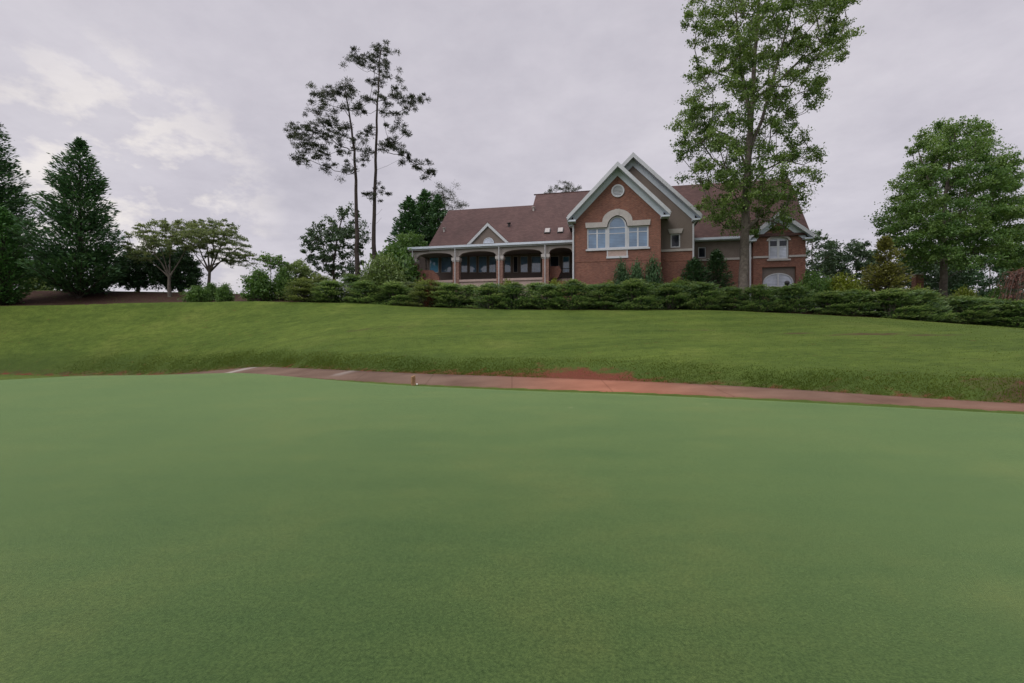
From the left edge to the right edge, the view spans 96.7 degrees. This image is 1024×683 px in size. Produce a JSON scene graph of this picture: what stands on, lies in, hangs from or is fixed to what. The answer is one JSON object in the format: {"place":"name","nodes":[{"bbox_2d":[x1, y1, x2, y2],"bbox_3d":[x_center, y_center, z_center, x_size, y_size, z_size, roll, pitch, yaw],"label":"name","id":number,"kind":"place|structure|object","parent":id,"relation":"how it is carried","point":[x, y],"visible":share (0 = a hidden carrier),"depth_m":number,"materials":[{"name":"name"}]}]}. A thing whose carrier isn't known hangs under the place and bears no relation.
{"place":"outdoors","nodes":[
{"label":"outdoors","id":0,"kind":"place"},
{"bbox_2d":[0,373,1023,682],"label":"putting green","id":1,"kind":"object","parent":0,"point":[230,527],"visible":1,"depth_m":3.63,"materials":[{"name":"green plant"}]},
{"bbox_2d":[0,290,1023,413],"bbox_3d":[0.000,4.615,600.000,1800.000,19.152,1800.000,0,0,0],"label":"hillside ground","id":2,"kind":"structure","parent":0,"point":[190,324],"depth_m":25.36,"materials":[{"name":"green plant"}]},
{"bbox_2d":[0,204,36,304],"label":"cypress tree","id":3,"kind":"object","parent":2,"relation":"on","point":[10,271],"visible":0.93,"depth_m":38.12,"materials":[{"name":"dark green needle foliage"},{"name":"bark"}]},
{"bbox_2d":[0,122,54,287],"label":"cedar tree","id":4,"kind":"object","parent":2,"relation":"on","point":[17,201],"visible":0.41,"depth_m":44.22,"materials":[{"name":"green plant"}]},
{"bbox_2d":[25,269,56,290],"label":"garden bush","id":5,"kind":"object","parent":2,"relation":"on","point":[39,287],"visible":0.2,"depth_m":51.38,"materials":[{"name":"green plant"}]},
{"bbox_2d":[3,136,136,298],"bbox_3d":[-39.008,-11.149,40.669,8.874,14.610,9.058,0,0,-44],"label":"cedar tree","id":6,"kind":"object","parent":2,"relation":"on","point":[79,257],"visible":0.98,"depth_m":39.78,"materials":[{"name":"green plant"}]},
{"bbox_2d":[111,249,167,291],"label":"holly tree","id":7,"kind":"object","parent":2,"relation":"on","point":[144,276],"visible":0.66,"depth_m":44.06,"materials":[{"name":"green plant"}]},
{"bbox_2d":[120,218,211,296],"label":"myrtle tree","id":8,"kind":"object","parent":2,"relation":"on","point":[149,243],"visible":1,"depth_m":41.06,"materials":[{"name":"green plant"}]},
{"bbox_2d":[152,246,207,291],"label":"holly tree","id":9,"kind":"object","parent":2,"relation":"on","point":[191,270],"visible":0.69,"depth_m":44.92,"materials":[{"name":"green plant"}]},
{"bbox_2d":[177,284,213,301],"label":"broadleaf bush","id":10,"kind":"object","parent":2,"relation":"on","point":[197,293],"visible":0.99,"depth_m":38.51,"materials":[{"name":"green plant"}]},
{"bbox_2d":[203,282,220,298],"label":"broadleaf bush","id":11,"kind":"object","parent":2,"relation":"on","point":[212,287],"visible":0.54,"depth_m":40.12,"materials":[{"name":"green plant"}]},
{"bbox_2d":[179,218,261,284],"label":"myrtle tree","id":12,"kind":"object","parent":2,"relation":"on","point":[224,240],"visible":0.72,"depth_m":43.59,"materials":[{"name":"green plant"}]},
{"bbox_2d":[214,282,235,301],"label":"broadleaf bush","id":13,"kind":"object","parent":2,"relation":"on","point":[225,293],"visible":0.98,"depth_m":37.80,"materials":[{"name":"green plant"}]},
{"bbox_2d":[236,266,280,300],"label":"broadleaf bush","id":14,"kind":"object","parent":2,"relation":"on","point":[258,284],"visible":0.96,"depth_m":38.04,"materials":[{"name":"green plant"}]},
{"bbox_2d":[256,252,288,278],"bbox_3d":[-21.038,-5.766,40.032,2.829,4.309,2.708,0,0,-14],"label":"sapling tree","id":15,"kind":"object","parent":2,"relation":"on","point":[269,260],"visible":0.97,"depth_m":39.66,"materials":[{"name":"green plant"}]},
{"bbox_2d":[269,265,296,299],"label":"broadleaf bush","id":16,"kind":"object","parent":2,"relation":"on","point":[282,278],"visible":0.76,"depth_m":39.07,"materials":[{"name":"green plant"}]},
{"bbox_2d":[275,258,319,281],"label":"dogwood tree","id":17,"kind":"object","parent":2,"relation":"on","point":[296,268],"visible":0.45,"depth_m":40.80,"materials":[{"name":"green plant"}]},
{"bbox_2d":[275,277,320,301],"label":"juniper shrub","id":18,"kind":"object","parent":2,"relation":"on","point":[301,291],"visible":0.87,"depth_m":37.35,"materials":[{"name":"green plant"}]},
{"bbox_2d":[306,274,339,296],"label":"juniper shrub","id":19,"kind":"object","parent":2,"relation":"on","point":[318,279],"visible":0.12,"depth_m":40.16,"materials":[{"name":"green plant"}]},
{"bbox_2d":[283,77,373,275],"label":"pine tree","id":20,"kind":"object","parent":2,"relation":"on","point":[296,134],"visible":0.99,"depth_m":40.82,"materials":[{"name":"green plant"}]},
{"bbox_2d":[306,280,353,302],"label":"juniper shrub","id":21,"kind":"object","parent":2,"relation":"on","point":[329,296],"visible":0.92,"depth_m":37.12,"materials":[{"name":"green plant"}]},
{"bbox_2d":[299,201,370,279],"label":"loose pine","id":22,"kind":"object","parent":2,"relation":"on","point":[342,234],"visible":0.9,"depth_m":49.34,"materials":[{"name":"green plant"}]},
{"bbox_2d":[328,272,374,300],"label":"juniper shrub","id":23,"kind":"object","parent":2,"relation":"on","point":[348,278],"visible":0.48,"depth_m":39.47,"materials":[{"name":"green plant"}]},
{"bbox_2d":[342,280,384,303],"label":"juniper shrub","id":24,"kind":"object","parent":2,"relation":"on","point":[357,296],"visible":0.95,"depth_m":36.75,"materials":[{"name":"green plant"}]},
{"bbox_2d":[355,250,410,301],"bbox_3d":[-11.364,-5.657,40.438,5.326,4.914,7.850,0,0,-13],"label":"dome shrub","id":25,"kind":"object","parent":2,"relation":"on","point":[381,270],"visible":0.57,"depth_m":38.65,"materials":[{"name":"green plant"}]},
{"bbox_2d":[338,39,436,264],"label":"pine tree","id":26,"kind":"object","parent":2,"relation":"on","point":[371,56],"visible":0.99,"depth_m":41.91,"materials":[{"name":"green plant"}]},
{"bbox_2d":[370,281,419,305],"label":"juniper shrub","id":27,"kind":"object","parent":2,"relation":"on","point":[395,298],"visible":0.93,"depth_m":36.23,"materials":[{"name":"green plant"}]},
{"bbox_2d":[367,238,425,283],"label":"dome shrub","id":28,"kind":"object","parent":2,"relation":"on","point":[411,271],"visible":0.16,"depth_m":43.33,"materials":[{"name":"green plant"}]},
{"bbox_2d":[385,281,422,301],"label":"juniper shrub","id":29,"kind":"object","parent":2,"relation":"on","point":[411,284],"visible":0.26,"depth_m":38.71,"materials":[{"name":"green plant"}]},
{"bbox_2d":[383,230,427,259],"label":"garden tree","id":30,"kind":"object","parent":2,"relation":"on","point":[403,239],"visible":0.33,"depth_m":49.85,"materials":[{"name":"green plant"}]},
{"bbox_2d":[384,195,428,244],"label":"spruce tree","id":31,"kind":"object","parent":2,"relation":"on","point":[409,220],"visible":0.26,"depth_m":57.20,"materials":[{"name":"green plant"}]},
{"bbox_2d":[414,188,437,245],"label":"spruce tree","id":32,"kind":"object","parent":2,"relation":"on","point":[423,203],"visible":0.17,"depth_m":61.09,"materials":[{"name":"green plant"}]},
{"bbox_2d":[403,279,454,306],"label":"juniper shrub","id":33,"kind":"object","parent":2,"relation":"on","point":[422,295],"visible":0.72,"depth_m":35.76,"materials":[{"name":"green plant"}]},
{"bbox_2d":[421,279,437,306],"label":"azalea shrub","id":34,"kind":"object","parent":2,"relation":"on","point":[427,299],"visible":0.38,"depth_m":35.83,"materials":[{"name":"green plant"}]},
{"bbox_2d":[421,193,447,245],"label":"spruce tree","id":35,"kind":"object","parent":2,"relation":"on","point":[437,202],"visible":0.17,"depth_m":59.31,"materials":[{"name":"green plant"}]},
{"bbox_2d":[427,282,469,307],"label":"juniper shrub","id":36,"kind":"object","parent":2,"relation":"on","point":[450,297],"visible":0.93,"depth_m":35.56,"materials":[{"name":"green plant"}]},
{"bbox_2d":[429,182,469,214],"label":"pine tree","id":37,"kind":"object","parent":2,"relation":"on","point":[444,197],"visible":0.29,"depth_m":63.63,"materials":[{"name":"green plant"}]},
{"bbox_2d":[452,284,481,304],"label":"juniper shrub","id":38,"kind":"object","parent":2,"relation":"on","point":[472,288],"visible":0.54,"depth_m":37.79,"materials":[{"name":"green plant"}]},
{"bbox_2d":[466,282,509,308],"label":"juniper shrub","id":39,"kind":"object","parent":2,"relation":"on","point":[490,291],"visible":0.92,"depth_m":35.12,"materials":[{"name":"green plant"}]},
{"bbox_2d":[491,281,538,309],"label":"juniper shrub","id":40,"kind":"object","parent":2,"relation":"on","point":[513,288],"visible":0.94,"depth_m":34.91,"materials":[{"name":"green plant"}]},
{"bbox_2d":[517,282,545,303],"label":"juniper shrub","id":41,"kind":"object","parent":2,"relation":"on","point":[532,286],"visible":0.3,"depth_m":37.33,"materials":[{"name":"green plant"}]},
{"bbox_2d":[526,283,570,309],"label":"juniper shrub","id":42,"kind":"object","parent":2,"relation":"on","point":[548,291],"visible":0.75,"depth_m":34.79,"materials":[{"name":"green plant"}]},
{"bbox_2d":[546,277,567,298],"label":"golden shrub","id":43,"kind":"object","parent":2,"relation":"on","point":[555,282],"visible":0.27,"depth_m":38.11,"materials":[{"name":"green plant"}]},
{"bbox_2d":[544,180,582,192],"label":"pine tree","id":44,"kind":"object","parent":2,"relation":"on","point":[568,188],"visible":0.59,"depth_m":70.42,"materials":[{"name":"green plant"}]},
{"bbox_2d":[546,278,600,309],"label":"juniper shrub","id":45,"kind":"object","parent":2,"relation":"on","point":[571,287],"visible":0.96,"depth_m":34.26,"materials":[{"name":"green plant"}]},
{"bbox_2d":[578,283,612,303],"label":"juniper shrub","id":46,"kind":"object","parent":2,"relation":"on","point":[586,291],"visible":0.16,"depth_m":36.80,"materials":[{"name":"green plant"}]},
{"bbox_2d":[408,152,813,301],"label":"clubhouse","id":47,"kind":"structure","parent":2,"relation":"on","point":[630,208],"depth_m":41.58,"materials":[{"name":"red brick"}]},
{"bbox_2d":[429,258,437,272],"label":"window","id":48,"kind":"structure","parent":47,"relation":"in","point":[433,262],"depth_m":49.07,"materials":[{"name":"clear glass"}]},
{"bbox_2d":[441,257,450,272],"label":"window","id":49,"kind":"structure","parent":47,"relation":"in","point":[445,261],"depth_m":48.77,"materials":[{"name":"glass"}]},
{"bbox_2d":[461,256,466,272],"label":"window","id":50,"kind":"structure","parent":47,"relation":"in","point":[464,259],"depth_m":48.36,"materials":[{"name":"glass"}]},
{"bbox_2d":[469,256,475,272],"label":"window","id":51,"kind":"structure","parent":47,"relation":"in","point":[472,259],"depth_m":48.18,"materials":[{"name":"glass"}]},
{"bbox_2d":[478,256,486,272],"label":"window","id":52,"kind":"structure","parent":47,"relation":"in","point":[482,260],"depth_m":47.96,"materials":[{"name":"glass"}]},
{"bbox_2d":[489,256,495,272],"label":"window","id":53,"kind":"structure","parent":47,"relation":"in","point":[492,261],"depth_m":47.74,"materials":[{"name":"glass"}]},
{"bbox_2d":[504,256,510,272],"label":"window","id":54,"kind":"structure","parent":47,"relation":"in","point":[507,262],"depth_m":47.40,"materials":[{"name":"glass"}]},
{"bbox_2d":[513,256,517,272],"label":"window","id":55,"kind":"structure","parent":47,"relation":"in","point":[515,258],"depth_m":47.23,"materials":[{"name":"glass"}]},
{"bbox_2d":[520,256,527,272],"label":"window","id":56,"kind":"structure","parent":47,"relation":"in","point":[523,259],"depth_m":47.03,"materials":[{"name":"glass"}]},
{"bbox_2d":[531,256,540,272],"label":"window","id":57,"kind":"structure","parent":47,"relation":"in","point":[535,260],"depth_m":46.78,"materials":[{"name":"glass"}]},
{"bbox_2d":[550,256,558,265],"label":"window","id":58,"kind":"structure","parent":47,"relation":"in","point":[554,260],"depth_m":46.40,"materials":[{"name":"glass"}]},
{"bbox_2d":[563,256,569,272],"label":"window","id":59,"kind":"structure","parent":47,"relation":"in","point":[566,259],"depth_m":46.15,"materials":[{"name":"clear glass"}]},
{"bbox_2d":[587,227,606,248],"bbox_3d":[7.261,-8.790,38.948,1.645,1.825,0.100,0,0,12],"label":"window","id":60,"kind":"structure","parent":47,"relation":"in","point":[596,237],"depth_m":38.91,"materials":[{"name":"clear glass"}]},
{"bbox_2d":[608,216,626,248],"bbox_3d":[8.921,-9.244,38.601,1.532,2.733,0.100,0,0,12],"label":"window","id":61,"kind":"structure","parent":47,"relation":"in","point":[617,228],"depth_m":38.59,"materials":[{"name":"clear glass"}]},
{"bbox_2d":[628,225,647,247],"bbox_3d":[10.596,-8.790,38.251,1.674,1.825,0.100,0,0,12],"label":"window","id":62,"kind":"structure","parent":47,"relation":"in","point":[637,235],"depth_m":38.23,"materials":[{"name":"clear glass"}]},
{"bbox_2d":[671,234,679,247],"bbox_3d":[14.015,-8.636,39.070,0.781,1.165,0.100,0,0,12],"label":"window","id":63,"kind":"structure","parent":47,"relation":"in","point":[675,238],"depth_m":39.06,"materials":[{"name":"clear glass"}]},
{"bbox_2d":[698,247,705,257],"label":"window","id":64,"kind":"structure","parent":47,"relation":"in","point":[701,250],"depth_m":42.94,"materials":[{"name":"glass"}]},
{"bbox_2d":[769,237,787,258],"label":"window","id":65,"kind":"structure","parent":47,"relation":"in","point":[778,247],"depth_m":41.26,"materials":[{"name":"white glass"}]},
{"bbox_2d":[763,273,793,286],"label":"window","id":66,"kind":"structure","parent":47,"relation":"in","point":[776,279],"depth_m":41.40,"materials":[{"name":"white glass"}]},
{"bbox_2d":[584,281,637,309],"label":"juniper shrub","id":67,"kind":"object","parent":2,"relation":"on","point":[605,291],"visible":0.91,"depth_m":34.18,"materials":[{"name":"green plant"}]},
{"bbox_2d":[612,257,630,303],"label":"foundation shrub","id":68,"kind":"object","parent":2,"relation":"on","point":[621,274],"visible":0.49,"depth_m":37.30,"materials":[{"name":"green plant"}]},
{"bbox_2d":[627,256,647,294],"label":"foundation shrub","id":69,"kind":"object","parent":2,"relation":"on","point":[636,269],"visible":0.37,"depth_m":37.04,"materials":[{"name":"green plant"}]},
{"bbox_2d":[608,278,667,309],"bbox_3d":[9.261,-3.534,34.492,4.003,2.646,5.082,0,0,-35],"label":"juniper shrub","id":70,"kind":"object","parent":2,"relation":"on","point":[634,292],"visible":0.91,"depth_m":33.86,"materials":[{"name":"green plant"}]},
{"bbox_2d":[637,281,666,304],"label":"juniper shrub","id":71,"kind":"object","parent":2,"relation":"on","point":[654,284],"visible":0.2,"depth_m":36.16,"materials":[{"name":"green plant"}]},
{"bbox_2d":[643,252,663,295],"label":"foundation shrub","id":72,"kind":"object","parent":2,"relation":"on","point":[652,275],"visible":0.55,"depth_m":36.83,"materials":[{"name":"green plant"}]},
{"bbox_2d":[644,282,694,309],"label":"juniper shrub","id":73,"kind":"object","parent":2,"relation":"on","point":[668,291],"visible":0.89,"depth_m":33.80,"materials":[{"name":"green plant"}]},
{"bbox_2d":[672,279,697,303],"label":"juniper shrub","id":74,"kind":"object","parent":2,"relation":"on","point":[685,283],"visible":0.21,"depth_m":36.04,"materials":[{"name":"green plant"}]},
{"bbox_2d":[675,257,717,293],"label":"evergreen shrub","id":75,"kind":"object","parent":2,"relation":"on","point":[694,265],"visible":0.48,"depth_m":37.59,"materials":[{"name":"green plant"}]},
{"bbox_2d":[677,281,732,309],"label":"juniper shrub","id":76,"kind":"object","parent":2,"relation":"on","point":[704,296],"visible":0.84,"depth_m":33.28,"materials":[{"name":"green plant"}]},
{"bbox_2d":[704,247,737,301],"bbox_3d":[17.445,-5.614,38.960,3.245,4.882,3.332,0,0,0],"label":"evergreen shrub","id":77,"kind":"object","parent":2,"relation":"on","point":[717,264],"visible":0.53,"depth_m":38.44,"materials":[{"name":"green plant"}]},
{"bbox_2d":[710,286,758,310],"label":"juniper shrub","id":78,"kind":"object","parent":2,"relation":"on","point":[730,302],"visible":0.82,"depth_m":33.23,"materials":[{"name":"green plant"}]},
{"bbox_2d":[737,283,785,311],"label":"juniper shrub","id":79,"kind":"object","parent":2,"relation":"on","point":[760,293],"visible":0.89,"depth_m":32.96,"materials":[{"name":"green plant"}]},
{"bbox_2d":[664,0,866,308],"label":"oak tree","id":80,"kind":"object","parent":2,"relation":"on","point":[743,55],"visible":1,"depth_m":33.12,"materials":[{"name":"green plant"}]},
{"bbox_2d":[751,286,791,302],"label":"juniper shrub","id":81,"kind":"object","parent":2,"relation":"on","point":[775,293],"visible":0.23,"depth_m":35.42,"materials":[{"name":"green plant"}]},
{"bbox_2d":[768,282,824,312],"bbox_3d":[20.715,-3.132,33.472,3.961,2.339,4.910,0,0,41],"label":"juniper shrub","id":82,"kind":"object","parent":2,"relation":"on","point":[795,293],"visible":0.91,"depth_m":32.98,"materials":[{"name":"green plant"}]},
{"bbox_2d":[797,268,832,307],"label":"mound shrub","id":83,"kind":"object","parent":2,"relation":"on","point":[815,282],"visible":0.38,"depth_m":36.11,"materials":[{"name":"green plant"}]},
{"bbox_2d":[806,229,839,284],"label":"background tree","id":84,"kind":"object","parent":2,"relation":"on","point":[816,265],"visible":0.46,"depth_m":61.55,"materials":[{"name":"green plant"}]},
{"bbox_2d":[803,290,858,314],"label":"juniper shrub","id":85,"kind":"object","parent":2,"relation":"on","point":[829,297],"visible":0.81,"depth_m":32.73,"materials":[{"name":"green plant"}]},
{"bbox_2d":[820,239,846,286],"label":"background tree","id":86,"kind":"object","parent":2,"relation":"on","point":[836,254],"visible":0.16,"depth_m":65.44,"materials":[{"name":"green plant"}]},
{"bbox_2d":[825,272,871,308],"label":"mound shrub","id":87,"kind":"object","parent":2,"relation":"on","point":[842,284],"visible":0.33,"depth_m":34.80,"materials":[{"name":"green plant"}]},
{"bbox_2d":[814,289,893,315],"bbox_3d":[24.647,-2.773,32.978,5.065,2.121,3.981,0,0,-13],"label":"juniper shrub","id":88,"kind":"object","parent":2,"relation":"on","point":[856,298],"visible":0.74,"depth_m":32.37,"materials":[{"name":"green plant"}]},
{"bbox_2d":[834,238,887,299],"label":"background tree","id":89,"kind":"object","parent":2,"relation":"on","point":[858,253],"visible":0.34,"depth_m":62.65,"materials":[{"name":"green plant"}]},
{"bbox_2d":[851,235,921,308],"bbox_3d":[28.036,-4.999,34.631,5.511,6.120,4.856,0,0,0],"label":"bronze conifer","id":90,"kind":"object","parent":2,"relation":"on","point":[884,244],"visible":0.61,"depth_m":34.07,"materials":[{"name":"green needle foliage"},{"name":"pine bark"}]},
{"bbox_2d":[858,286,941,318],"bbox_3d":[26.748,-2.623,32.025,4.003,2.414,5.420,0,0,-17],"label":"juniper shrub","id":91,"kind":"object","parent":2,"relation":"on","point":[890,297],"visible":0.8,"depth_m":31.35,"materials":[{"name":"green plant"}]},
{"bbox_2d":[911,273,923,289],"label":"brick pillar","id":92,"kind":"structure","parent":2,"relation":"on","point":[916,279],"depth_m":41.73,"materials":[{"name":"brick"}]},
{"bbox_2d":[891,287,961,321],"bbox_3d":[28.356,-2.481,31.687,4.165,2.501,4.263,0,0,-3],"label":"juniper shrub","id":93,"kind":"object","parent":2,"relation":"on","point":[930,297],"visible":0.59,"depth_m":31.05,"materials":[{"name":"green plant"}]},
{"bbox_2d":[886,253,969,294],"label":"background tree","id":94,"kind":"object","parent":2,"relation":"on","point":[933,285],"visible":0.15,"depth_m":55.05,"materials":[{"name":"green plant"}]},
{"bbox_2d":[863,114,1023,300],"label":"maple tree","id":95,"kind":"object","parent":2,"relation":"on","point":[988,212],"visible":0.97,"depth_m":37.59,"materials":[{"name":"green plant"}]},
{"bbox_2d":[939,295,987,315],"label":"juniper shrub","id":96,"kind":"object","parent":2,"relation":"on","point":[966,298],"visible":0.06,"depth_m":33.66,"materials":[{"name":"green plant"}]},
{"bbox_2d":[950,284,981,296],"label":"golden shrub","id":97,"kind":"object","parent":2,"relation":"on","point":[962,292],"visible":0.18,"depth_m":35.13,"materials":[{"name":"green plant"}]},
{"bbox_2d":[927,296,1005,323],"bbox_3d":[31.142,-2.187,31.848,4.003,2.190,4.860,0,0,-25],"label":"juniper shrub","id":98,"kind":"object","parent":2,"relation":"on","point":[960,304],"visible":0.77,"depth_m":31.09,"materials":[{"name":"green plant"}]},
{"bbox_2d":[928,245,1023,299],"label":"background tree","id":99,"kind":"object","parent":2,"relation":"on","point":[982,283],"visible":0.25,"depth_m":55.60,"materials":[{"name":"green plant"}]},
{"bbox_2d":[960,297,1023,325],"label":"juniper shrub","id":100,"kind":"object","parent":2,"relation":"on","point":[995,302],"visible":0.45,"depth_m":30.80,"materials":[{"name":"green plant"}]},
{"bbox_2d":[978,284,1023,316],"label":"garden bush","id":101,"kind":"object","parent":2,"relation":"on","point":[995,294],"visible":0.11,"depth_m":36.20,"materials":[{"name":"green plant"}]},
{"bbox_2d":[984,300,1023,327],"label":"juniper shrub","id":102,"kind":"object","parent":2,"relation":"on","point":[1015,304],"visible":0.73,"depth_m":30.21,"materials":[{"name":"green plant"}]},
{"bbox_2d":[989,267,1023,300],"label":"weeping tree","id":103,"kind":"object","parent":2,"relation":"on","point":[1016,277],"visible":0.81,"depth_m":34.99,"materials":[{"name":"brown plant"}]},
{"bbox_2d":[0,0,1023,309],"label":"sky","id":104,"kind":"structure","parent":0,"point":[184,106],"materials":[{"name":"grey"}]},
{"bbox_2d":[99,367,1023,411],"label":"cart path","id":105,"kind":"structure","parent":0,"point":[579,385],"depth_m":15.19,"materials":[{"name":"concrete"}]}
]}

